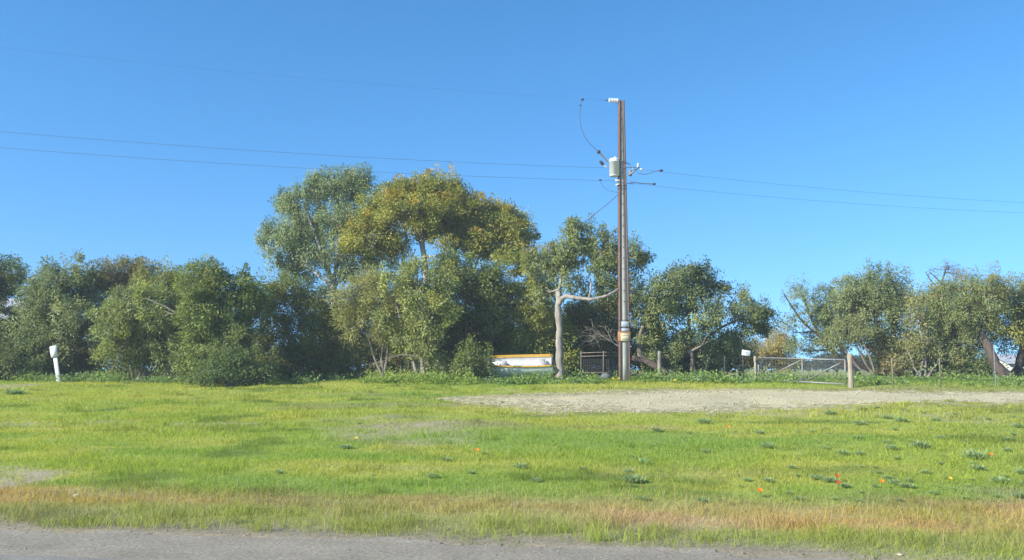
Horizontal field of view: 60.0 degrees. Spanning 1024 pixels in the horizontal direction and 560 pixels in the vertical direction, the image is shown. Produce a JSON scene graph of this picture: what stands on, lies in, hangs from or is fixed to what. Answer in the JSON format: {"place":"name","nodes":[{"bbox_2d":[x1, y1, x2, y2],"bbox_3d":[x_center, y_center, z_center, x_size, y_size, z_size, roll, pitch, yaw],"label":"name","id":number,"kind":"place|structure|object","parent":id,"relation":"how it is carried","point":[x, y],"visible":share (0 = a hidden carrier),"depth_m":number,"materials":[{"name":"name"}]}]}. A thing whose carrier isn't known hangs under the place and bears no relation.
{"place":"outdoors","nodes":[
{"label":"outdoors","id":0,"kind":"place"},
{"bbox_2d":[0,554,139,559],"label":"road","id":1,"kind":"structure","parent":0,"point":[15,557],"depth_m":7.97,"materials":[{"name":"grey asphalt"}]},
{"bbox_2d":[0,370,1023,559],"bbox_3d":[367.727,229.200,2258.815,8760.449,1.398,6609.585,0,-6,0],"label":"ground","id":2,"kind":"structure","parent":0,"point":[754,551],"depth_m":12.98,"materials":[{"name":"green plant"}]},
{"bbox_2d":[0,251,30,306],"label":"tree","id":3,"kind":"object","parent":2,"relation":"on","point":[12,278],"visible":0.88,"depth_m":41.10,"materials":[{"name":"green plant"}]},
{"bbox_2d":[3,388,28,394],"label":"gazania clump","id":4,"kind":"object","parent":2,"relation":"on","point":[13,391],"visible":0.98,"depth_m":28.90,"materials":[{"name":"green plant"}]},
{"bbox_2d":[0,298,46,331],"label":"shed","id":5,"kind":"structure","parent":2,"relation":"on","point":[10,300],"depth_m":48.10,"materials":[{"name":"white paint"}]},
{"bbox_2d":[0,326,60,380],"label":"shrub","id":6,"kind":"object","parent":2,"relation":"on","point":[8,354],"visible":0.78,"depth_m":37.25,"materials":[{"name":"green plant"}]},
{"bbox_2d":[0,294,98,344],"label":"shrub","id":7,"kind":"object","parent":2,"relation":"on","point":[6,311],"visible":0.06,"depth_m":42.16,"materials":[{"name":"green plant"}]},
{"bbox_2d":[50,345,60,381],"bbox_3d":[-18.590,3.472,36.130,0.514,1.624,0.092,0,-6,0],"label":"marker post","id":8,"kind":"object","parent":2,"relation":"on","point":[54,352],"visible":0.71,"depth_m":36.13,"materials":[{"name":"white paint"}]},
{"bbox_2d":[0,247,115,378],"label":"shrub","id":9,"kind":"object","parent":2,"relation":"on","point":[51,288],"visible":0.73,"depth_m":38.01,"materials":[{"name":"green plant"}]},
{"bbox_2d":[65,252,166,372],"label":"shrub","id":10,"kind":"object","parent":2,"relation":"on","point":[121,277],"visible":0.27,"depth_m":39.68,"materials":[{"name":"green plant"}]},
{"bbox_2d":[81,273,200,381],"bbox_3d":[-14.928,2.025,36.731,5.216,4.708,3.439,0,-6,0],"label":"shrub","id":11,"kind":"object","parent":2,"relation":"on","point":[126,320],"visible":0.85,"depth_m":36.20,"materials":[{"name":"green plant"}]},
{"bbox_2d":[122,252,220,377],"bbox_3d":[-14.588,1.756,38.686,4.849,5.864,3.710,0,-6,0],"label":"shrub","id":12,"kind":"object","parent":2,"relation":"on","point":[166,277],"visible":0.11,"depth_m":38.31,"materials":[{"name":"green plant"}]},
{"bbox_2d":[147,302,280,370],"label":"shrub","id":13,"kind":"object","parent":2,"relation":"on","point":[240,344],"visible":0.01,"depth_m":42.99,"materials":[{"name":"green plant"}]},
{"bbox_2d":[163,254,280,383],"bbox_3d":[-11.308,1.665,34.607,4.397,5.510,3.249,1,-6,-15],"label":"shrub","id":14,"kind":"object","parent":2,"relation":"on","point":[210,317],"visible":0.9,"depth_m":34.24,"materials":[{"name":"green plant"}]},
{"bbox_2d":[146,298,175,315],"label":"dead branch","id":15,"kind":"object","parent":14,"relation":"in","point":[163,306],"visible":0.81,"depth_m":34.48,"materials":[{"name":"grey wood"}]},
{"bbox_2d":[180,330,279,387],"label":"shrub","id":16,"kind":"object","parent":2,"relation":"on","point":[219,366],"visible":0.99,"depth_m":32.38,"materials":[{"name":"green plant"}]},
{"bbox_2d":[234,265,374,377],"bbox_3d":[-8.898,2.037,37.524,6.241,5.212,3.829,0,-6,0],"label":"shrub","id":17,"kind":"object","parent":2,"relation":"on","point":[294,355],"visible":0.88,"depth_m":36.91,"materials":[{"name":"green plant"}]},
{"bbox_2d":[252,161,399,305],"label":"gum tree","id":18,"kind":"object","parent":2,"relation":"on","point":[295,242],"visible":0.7,"depth_m":46.15,"materials":[{"name":"green plant"}]},
{"bbox_2d":[336,444,352,447],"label":"gazania clump","id":19,"kind":"object","parent":2,"relation":"on","point":[345,446],"visible":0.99,"depth_m":15.51,"materials":[{"name":"green plant"}]},
{"bbox_2d":[313,299,408,375],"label":"shrub","id":20,"kind":"object","parent":2,"relation":"on","point":[350,367],"visible":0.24,"depth_m":42.99,"materials":[{"name":"green plant"}]},
{"bbox_2d":[321,263,409,374],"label":"shrub","id":21,"kind":"object","parent":2,"relation":"on","point":[367,294],"visible":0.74,"depth_m":36.02,"materials":[{"name":"green plant"}]},
{"bbox_2d":[358,355,418,377],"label":"dead branch","id":22,"kind":"object","parent":2,"relation":"on","point":[382,364],"visible":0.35,"depth_m":34.79,"materials":[{"name":"grey wood"}]},
{"bbox_2d":[350,300,451,374],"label":"shrub","id":23,"kind":"object","parent":2,"relation":"on","point":[411,366],"visible":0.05,"depth_m":43.11,"materials":[{"name":"green plant"}]},
{"bbox_2d":[362,244,468,374],"bbox_3d":[-3.687,1.289,35.619,4.068,5.681,3.192,3,-7,-28],"label":"shrub","id":24,"kind":"object","parent":2,"relation":"on","point":[412,339],"visible":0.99,"depth_m":35.37,"materials":[{"name":"green plant"}]},
{"bbox_2d":[0,529,853,559],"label":"road shoulder","id":25,"kind":"object","parent":2,"relation":"on","point":[124,544],"visible":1,"depth_m":8.40},
{"bbox_2d":[1,521,998,559],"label":"shoulder stones","id":26,"kind":"object","parent":25,"relation":"on","point":[501,543],"visible":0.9,"depth_m":8.58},
{"bbox_2d":[426,472,439,478],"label":"gazania clump","id":27,"kind":"object","parent":2,"relation":"on","point":[432,475],"visible":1,"depth_m":12.52,"materials":[{"name":"green plant"}]},
{"bbox_2d":[335,160,541,373],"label":"gum tree","id":28,"kind":"object","parent":2,"relation":"on","point":[428,207],"visible":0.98,"depth_m":42.80,"materials":[{"name":"green plant"}]},
{"bbox_2d":[422,243,523,378],"bbox_3d":[-1.728,1.363,36.672,4.756,6.182,5.816,0,-6,0],"label":"shrub","id":29,"kind":"object","parent":2,"relation":"on","point":[477,289],"visible":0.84,"depth_m":37.29,"materials":[{"name":"green plant"}]},
{"bbox_2d":[433,299,521,369],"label":"shrub","id":30,"kind":"object","parent":2,"relation":"on","point":[487,335],"visible":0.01,"depth_m":42.28,"materials":[{"name":"green plant"}]},
{"bbox_2d":[2,363,1023,386],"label":"weeds","id":31,"kind":"object","parent":2,"relation":"on","point":[391,376],"visible":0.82,"depth_m":33.51,"materials":[{"name":"green plant"}]},
{"bbox_2d":[477,354,553,377],"bbox_3d":[-0.093,3.429,35.313,3.474,0.681,1.351,-2,15,4],"label":"boat","id":32,"kind":"object","parent":2,"relation":"on","point":[518,364],"visible":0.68,"depth_m":35.46,"materials":[{"name":"white paint"}]},
{"bbox_2d":[512,461,527,467],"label":"gazania clump","id":33,"kind":"object","parent":2,"relation":"on","point":[521,465],"visible":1,"depth_m":13.26,"materials":[{"name":"green plant"}]},
{"bbox_2d":[478,242,584,377],"bbox_3d":[0.964,1.458,38.157,4.705,6.341,3.125,2,-6,-20],"label":"shrub","id":34,"kind":"object","parent":2,"relation":"on","point":[539,337],"visible":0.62,"depth_m":37.77,"materials":[{"name":"green plant"}]},
{"bbox_2d":[507,292,616,374],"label":"shrub","id":35,"kind":"object","parent":2,"relation":"on","point":[580,334],"visible":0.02,"depth_m":41.46,"materials":[{"name":"green plant"}]},
{"bbox_2d":[409,355,751,373],"bbox_3d":[3.637,3.881,39.263,14.474,1.186,7.452,-2,-6,20],"label":"wire fence","id":36,"kind":"object","parent":2,"relation":"on","point":[653,371],"visible":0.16,"depth_m":37.32,"materials":[{"name":"grey metal"}]},
{"bbox_2d":[521,211,657,380],"bbox_3d":[3.243,0.603,36.020,5.891,7.055,4.266,0,-6,0],"label":"gum tree","id":37,"kind":"object","parent":2,"relation":"on","point":[561,256],"visible":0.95,"depth_m":36.17,"materials":[{"name":"green plant"}]},
{"bbox_2d":[581,319,617,346],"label":"dead branch","id":38,"kind":"object","parent":37,"relation":"attached to","point":[600,335],"visible":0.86,"depth_m":34.79,"materials":[{"name":"grey wood"}]},
{"bbox_2d":[581,351,617,372],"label":"gate","id":39,"kind":"structure","parent":2,"relation":"on","point":[603,362],"depth_m":36.25,"materials":[{"name":"grey metal"}]},
{"bbox_2d":[600,373,610,378],"bbox_3d":[3.710,3.860,35.209,0.439,0.344,0.357,0,-6,0],"label":"stone","id":40,"kind":"object","parent":2,"relation":"on","point":[605,375],"visible":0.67,"depth_m":35.08,"materials":[{"name":"grey stone"}]},
{"bbox_2d":[549,271,686,376],"bbox_3d":[4.490,2.080,40.058,6.893,5.289,3.549,0,-6,0],"label":"shrub","id":41,"kind":"object","parent":2,"relation":"on","point":[608,308],"visible":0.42,"depth_m":39.59,"materials":[{"name":"green plant"}]},
{"bbox_2d":[617,100,630,381],"bbox_3d":[4.285,-1.485,34.273,0.438,11.164,0.279,1,-6,-6],"label":"utility pole","id":42,"kind":"object","parent":2,"relation":"on","point":[624,366],"visible":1,"depth_m":34.10,"materials":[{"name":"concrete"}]},
{"bbox_2d":[0,131,598,167],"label":"power line","id":43,"kind":"object","parent":42,"relation":"attached to","point":[301,153],"visible":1,"depth_m":32.02,"materials":[{"name":"black metal"}]},
{"bbox_2d":[605,98,617,102],"bbox_3d":[3.997,-7.047,34.840,0.706,0.201,0.190,0,-6,0],"label":"strain insulator","id":44,"kind":"object","parent":42,"relation":"attached to","point":[612,100],"visible":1,"depth_m":34.78,"materials":[{"name":"white ceramic"}]},
{"bbox_2d":[597,150,635,176],"bbox_3d":[4.050,-4.533,34.536,1.478,1.013,0.427,0,-6,0],"label":"transformer","id":45,"kind":"object","parent":42,"relation":"attached to","point":[614,166],"visible":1,"depth_m":34.38,"materials":[{"name":"paint"}]},
{"bbox_2d":[629,163,642,175],"bbox_3d":[4.803,-4.295,34.484,0.544,0.492,0.155,0,-6,0],"label":"insulator bracket","id":46,"kind":"object","parent":42,"relation":"attached to","point":[631,172],"visible":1,"depth_m":34.44,"materials":[{"name":"metal"}]},
{"bbox_2d":[649,170,1023,202],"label":"power line","id":47,"kind":"object","parent":46,"relation":"attached to","point":[833,189],"visible":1,"depth_m":37.48,"materials":[{"name":"black metal"}]},
{"bbox_3d":[4.348,-3.775,34.443,0.757,0.262,0.157,0,-6,0],"label":"shackle insulator","id":48,"kind":"object","parent":42,"relation":"attached to","visible":0},
{"bbox_2d":[0,147,607,180],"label":"power line","id":49,"kind":"object","parent":48,"relation":"attached to","point":[308,168],"visible":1,"depth_m":31.88,"materials":[{"name":"black metal"}]},
{"bbox_2d":[639,184,1018,212],"bbox_3d":[21.075,-3.537,40.496,34.949,1.002,0.009,2,-6,-20],"label":"power line","id":50,"kind":"object","parent":48,"relation":"attached to","point":[825,201],"visible":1,"depth_m":37.61,"materials":[{"name":"black metal"}]},
{"bbox_2d":[618,472,645,482],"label":"gazania clump","id":51,"kind":"object","parent":2,"relation":"on","point":[635,478],"visible":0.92,"depth_m":12.03,"materials":[{"name":"green plant"}]},
{"bbox_2d":[634,493,648,499],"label":"gazania clump","id":52,"kind":"object","parent":2,"relation":"on","point":[643,497],"visible":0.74,"depth_m":10.86,"materials":[{"name":"green plant"}]},
{"bbox_2d":[631,457,654,462],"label":"gazania clump","id":53,"kind":"object","parent":2,"relation":"on","point":[641,460],"visible":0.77,"depth_m":13.80,"materials":[{"name":"green plant"}]},
{"bbox_2d":[632,355,669,374],"bbox_3d":[5.680,3.563,35.529,1.776,1.103,0.331,-3,-6,24],"label":"log","id":54,"kind":"object","parent":2,"relation":"on","point":[649,363],"visible":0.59,"depth_m":35.52,"materials":[{"name":"brown wood"}]},
{"bbox_2d":[656,351,661,375],"bbox_3d":[5.705,3.408,34.432,0.206,1.299,0.186,0,-6,0],"label":"fence post","id":55,"kind":"object","parent":2,"relation":"on","point":[658,354],"visible":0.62,"depth_m":34.39,"materials":[{"name":"brown wood"}]},
{"bbox_2d":[617,254,787,374],"bbox_3d":[7.882,1.555,36.383,7.119,5.402,3.443,0,-6,0],"label":"gum tree","id":56,"kind":"object","parent":2,"relation":"on","point":[679,287],"visible":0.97,"depth_m":36.27,"materials":[{"name":"green plant"}]},
{"bbox_2d":[688,333,709,353],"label":"dead branch","id":57,"kind":"object","parent":56,"relation":"attached to","point":[701,345],"visible":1,"depth_m":35.32,"materials":[{"name":"grey wood"}]},
{"bbox_2d":[695,417,711,423],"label":"gazania clump","id":58,"kind":"object","parent":2,"relation":"on","point":[704,420],"visible":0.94,"depth_m":18.93,"materials":[{"name":"green plant"}]},
{"bbox_2d":[696,495,712,502],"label":"gazania clump","id":59,"kind":"object","parent":2,"relation":"on","point":[701,498],"visible":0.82,"depth_m":10.62,"materials":[{"name":"green plant"}]},
{"bbox_2d":[663,323,760,376],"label":"shrub","id":60,"kind":"object","parent":2,"relation":"on","point":[715,365],"visible":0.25,"depth_m":41.59,"materials":[{"name":"green plant"}]},
{"bbox_2d":[742,350,749,378],"bbox_3d":[8.679,3.237,32.862,0.335,1.306,0.056,0,-6,0],"label":"sign","id":61,"kind":"object","parent":2,"relation":"on","point":[746,352],"visible":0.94,"depth_m":32.89,"materials":[{"name":"white metal"}]},
{"bbox_2d":[735,358,775,369],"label":"tree","id":62,"kind":"object","parent":2,"relation":"on","point":[765,365],"visible":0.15,"depth_m":127.58,"materials":[{"name":"green plant"}]},
{"bbox_2d":[754,356,756,379],"bbox_3d":[9.138,3.412,33.285,0.133,1.112,0.117,0,-6,0],"label":"gate post","id":63,"kind":"object","parent":2,"relation":"on","point":[755,364],"visible":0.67,"depth_m":33.26,"materials":[{"name":"brown wood"}]},
{"bbox_2d":[756,357,846,384],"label":"gate","id":64,"kind":"structure","parent":63,"relation":"attached to","point":[801,360],"depth_m":31.30,"materials":[{"name":"metal"}]},
{"bbox_2d":[760,477,772,481],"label":"gazania clump","id":65,"kind":"object","parent":2,"relation":"on","point":[768,479],"visible":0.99,"depth_m":11.97,"materials":[{"name":"green plant"}]},
{"bbox_2d":[760,441,775,447],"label":"gazania clump","id":66,"kind":"object","parent":2,"relation":"on","point":[766,445],"visible":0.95,"depth_m":15.26,"materials":[{"name":"green plant"}]},
{"bbox_2d":[734,322,804,374],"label":"shrub","id":67,"kind":"object","parent":2,"relation":"on","point":[772,349],"visible":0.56,"depth_m":46.67,"materials":[{"name":"green plant"}]},
{"bbox_2d":[778,359,810,371],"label":"tree","id":68,"kind":"object","parent":2,"relation":"on","point":[804,365],"visible":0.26,"depth_m":126.00,"materials":[{"name":"green plant"}]},
{"bbox_2d":[793,495,806,500],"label":"gazania clump","id":69,"kind":"object","parent":2,"relation":"on","point":[798,498],"visible":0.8,"depth_m":10.71,"materials":[{"name":"green plant"}]},
{"bbox_2d":[806,474,822,478],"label":"gazania clump","id":70,"kind":"object","parent":2,"relation":"on","point":[817,476],"visible":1,"depth_m":12.13,"materials":[{"name":"green plant"}]},
{"bbox_2d":[776,273,862,375],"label":"gum tree","id":71,"kind":"object","parent":2,"relation":"on","point":[805,322],"visible":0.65,"depth_m":41.92,"materials":[{"name":"green plant"}]},
{"bbox_2d":[806,360,843,371],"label":"tree","id":72,"kind":"object","parent":2,"relation":"on","point":[808,368],"visible":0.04,"depth_m":123.99,"materials":[{"name":"green plant"}]},
{"bbox_2d":[821,410,837,414],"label":"gazania clump","id":73,"kind":"object","parent":2,"relation":"on","point":[831,412],"visible":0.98,"depth_m":20.42,"materials":[{"name":"green plant"}]},
{"bbox_2d":[821,474,839,481],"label":"gazania clump","id":74,"kind":"object","parent":2,"relation":"on","point":[828,478],"visible":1,"depth_m":11.92,"materials":[{"name":"green plant"}]},
{"bbox_2d":[809,353,859,371],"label":"tree","id":75,"kind":"object","parent":2,"relation":"on","point":[819,364],"visible":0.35,"depth_m":118.59,"materials":[{"name":"green plant"}]},
{"bbox_2d":[838,483,851,486],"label":"gazania clump","id":76,"kind":"object","parent":2,"relation":"on","point":[845,485],"visible":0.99,"depth_m":11.55,"materials":[{"name":"green plant"}]},
{"bbox_2d":[823,355,869,371],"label":"tree","id":77,"kind":"object","parent":2,"relation":"on","point":[835,362],"visible":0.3,"depth_m":116.29,"materials":[{"name":"green plant"}]},
{"bbox_2d":[814,307,883,376],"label":"shrub","id":78,"kind":"object","parent":2,"relation":"on","point":[839,340],"visible":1,"depth_m":37.31,"materials":[{"name":"plant"}]},
{"bbox_2d":[847,354,853,387],"bbox_3d":[11.419,3.126,29.907,0.209,1.291,0.200,0,-6,0],"label":"gate post","id":79,"kind":"object","parent":2,"relation":"on","point":[850,371],"visible":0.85,"depth_m":29.85,"materials":[{"name":"brown wood"}]},
{"bbox_2d":[852,451,865,454],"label":"gazania clump","id":80,"kind":"object","parent":2,"relation":"on","point":[860,453],"visible":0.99,"depth_m":14.42,"materials":[{"name":"green plant"}]},
{"bbox_2d":[854,419,867,424],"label":"gazania clump","id":81,"kind":"object","parent":2,"relation":"on","point":[861,423],"visible":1,"depth_m":18.43,"materials":[{"name":"green plant"}]},
{"bbox_2d":[807,254,921,376],"bbox_3d":[15.586,1.717,39.329,4.946,5.673,3.842,-2,-6,15],"label":"gum tree","id":82,"kind":"object","parent":2,"relation":"on","point":[875,297],"visible":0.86,"depth_m":38.76,"materials":[{"name":"green plant"}]},
{"bbox_2d":[883,444,898,448],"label":"gazania clump","id":83,"kind":"object","parent":2,"relation":"on","point":[893,446],"visible":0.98,"depth_m":14.88,"materials":[{"name":"green plant"}]},
{"bbox_2d":[885,477,901,483],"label":"gazania clump","id":84,"kind":"object","parent":2,"relation":"on","point":[892,481],"visible":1,"depth_m":11.81,"materials":[{"name":"green plant"}]},
{"bbox_2d":[891,416,908,421],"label":"gazania clump","id":85,"kind":"object","parent":2,"relation":"on","point":[901,419],"visible":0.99,"depth_m":18.80,"materials":[{"name":"green plant"}]},
{"bbox_2d":[866,349,935,376],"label":"shrub","id":86,"kind":"object","parent":2,"relation":"on","point":[887,363],"visible":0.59,"depth_m":37.65,"materials":[{"name":"green plant"}]},
{"bbox_2d":[898,482,916,487],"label":"gazania clump","id":87,"kind":"object","parent":2,"relation":"on","point":[906,484],"visible":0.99,"depth_m":11.60,"materials":[{"name":"green plant"}]},
{"bbox_2d":[905,439,932,448],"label":"gazania clump","id":88,"kind":"object","parent":2,"relation":"on","point":[922,444],"visible":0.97,"depth_m":14.93,"materials":[{"name":"green plant"}]},
{"bbox_2d":[858,320,984,376],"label":"shrub","id":89,"kind":"object","parent":2,"relation":"on","point":[865,356],"visible":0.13,"depth_m":41.93,"materials":[{"name":"green plant"}]},
{"bbox_2d":[885,282,973,377],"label":"shrub","id":90,"kind":"object","parent":2,"relation":"on","point":[921,339],"visible":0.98,"depth_m":36.70,"materials":[{"name":"green plant"}]},
{"bbox_2d":[927,417,940,420],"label":"gazania clump","id":91,"kind":"object","parent":2,"relation":"on","point":[935,418],"visible":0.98,"depth_m":18.87,"materials":[{"name":"green plant"}]},
{"bbox_2d":[925,258,963,284],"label":"tree","id":92,"kind":"object","parent":2,"relation":"on","point":[949,269],"visible":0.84,"depth_m":43.24,"materials":[{"name":"green plant"}]},
{"bbox_2d":[888,358,1014,387],"bbox_3d":[14.498,3.125,29.278,6.287,1.141,0.176,-1,-6,13],"label":"wire fence","id":93,"kind":"object","parent":2,"relation":"on","point":[892,369],"visible":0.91,"depth_m":29.25,"materials":[{"name":"grey metal"}]},
{"bbox_2d":[895,260,1020,376],"bbox_3d":[19.018,1.725,37.539,4.961,5.226,4.530,0,-6,0],"label":"gum tree","id":94,"kind":"object","parent":2,"relation":"on","point":[966,315],"visible":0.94,"depth_m":37.11,"materials":[{"name":"green plant"}]},
{"bbox_2d":[960,448,988,458],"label":"gazania clump","id":95,"kind":"object","parent":2,"relation":"on","point":[972,454],"visible":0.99,"depth_m":13.80,"materials":[{"name":"green plant"}]},
{"bbox_2d":[940,346,1009,376],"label":"shrub","id":96,"kind":"object","parent":2,"relation":"on","point":[969,367],"visible":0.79,"depth_m":36.49,"materials":[{"name":"green plant"}]},
{"bbox_2d":[968,463,987,470],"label":"gazania clump","id":97,"kind":"object","parent":2,"relation":"on","point":[978,467],"visible":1,"depth_m":12.81,"materials":[{"name":"green plant"}]},
{"bbox_2d":[993,344,995,385],"bbox_3d":[16.587,2.998,30.477,0.047,1.596,0.035,0,-6,0],"label":"steel pole","id":98,"kind":"object","parent":2,"relation":"on","point":[994,363],"visible":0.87,"depth_m":30.48,"materials":[{"name":"grey metal"}]},
{"bbox_2d":[989,476,1013,482],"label":"gazania clump","id":99,"kind":"object","parent":2,"relation":"on","point":[999,478],"visible":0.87,"depth_m":11.89,"materials":[{"name":"green plant"}]},
{"bbox_2d":[981,272,1023,376],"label":"tree","id":100,"kind":"object","parent":2,"relation":"on","point":[1015,331],"visible":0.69,"depth_m":37.80,"materials":[{"name":"green plant"}]},
{"bbox_2d":[984,354,1023,374],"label":"shed","id":101,"kind":"structure","parent":2,"relation":"on","point":[1011,365],"depth_m":50.34,"materials":[{"name":"white paint"}]},
{"bbox_2d":[1008,491,1023,497],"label":"gazania clump","id":102,"kind":"object","parent":2,"relation":"on","point":[1018,494],"visible":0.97,"depth_m":10.88,"materials":[{"name":"green plant"}]},
{"bbox_2d":[1011,466,1023,473],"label":"gazania clump","id":103,"kind":"object","parent":2,"relation":"on","point":[1020,470],"visible":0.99,"depth_m":12.54,"materials":[{"name":"green plant"}]},
{"bbox_2d":[0,0,1023,369],"label":"sky","id":104,"kind":"structure","parent":0,"point":[916,99],"materials":[{"name":"blue"}]},
{"bbox_2d":[579,99,596,149],"bbox_3d":[3.003,-6.051,34.639,0.734,2.112,0.077,0,-6,0],"label":"jumper wire","id":105,"kind":"object","parent":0,"point":[580,124],"visible":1,"depth_m":34.63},
{"bbox_2d":[425,388,1023,417],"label":"gravel track","id":106,"kind":"structure","parent":0,"point":[699,401],"depth_m":25.23,"materials":[{"name":"beige gravel"}]},
{"bbox_2d":[455,388,1023,412],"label":"track rubble","id":107,"kind":"object","parent":106,"relation":"on","point":[710,399],"visible":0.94,"depth_m":25.15,"materials":[{"name":"gravel"}]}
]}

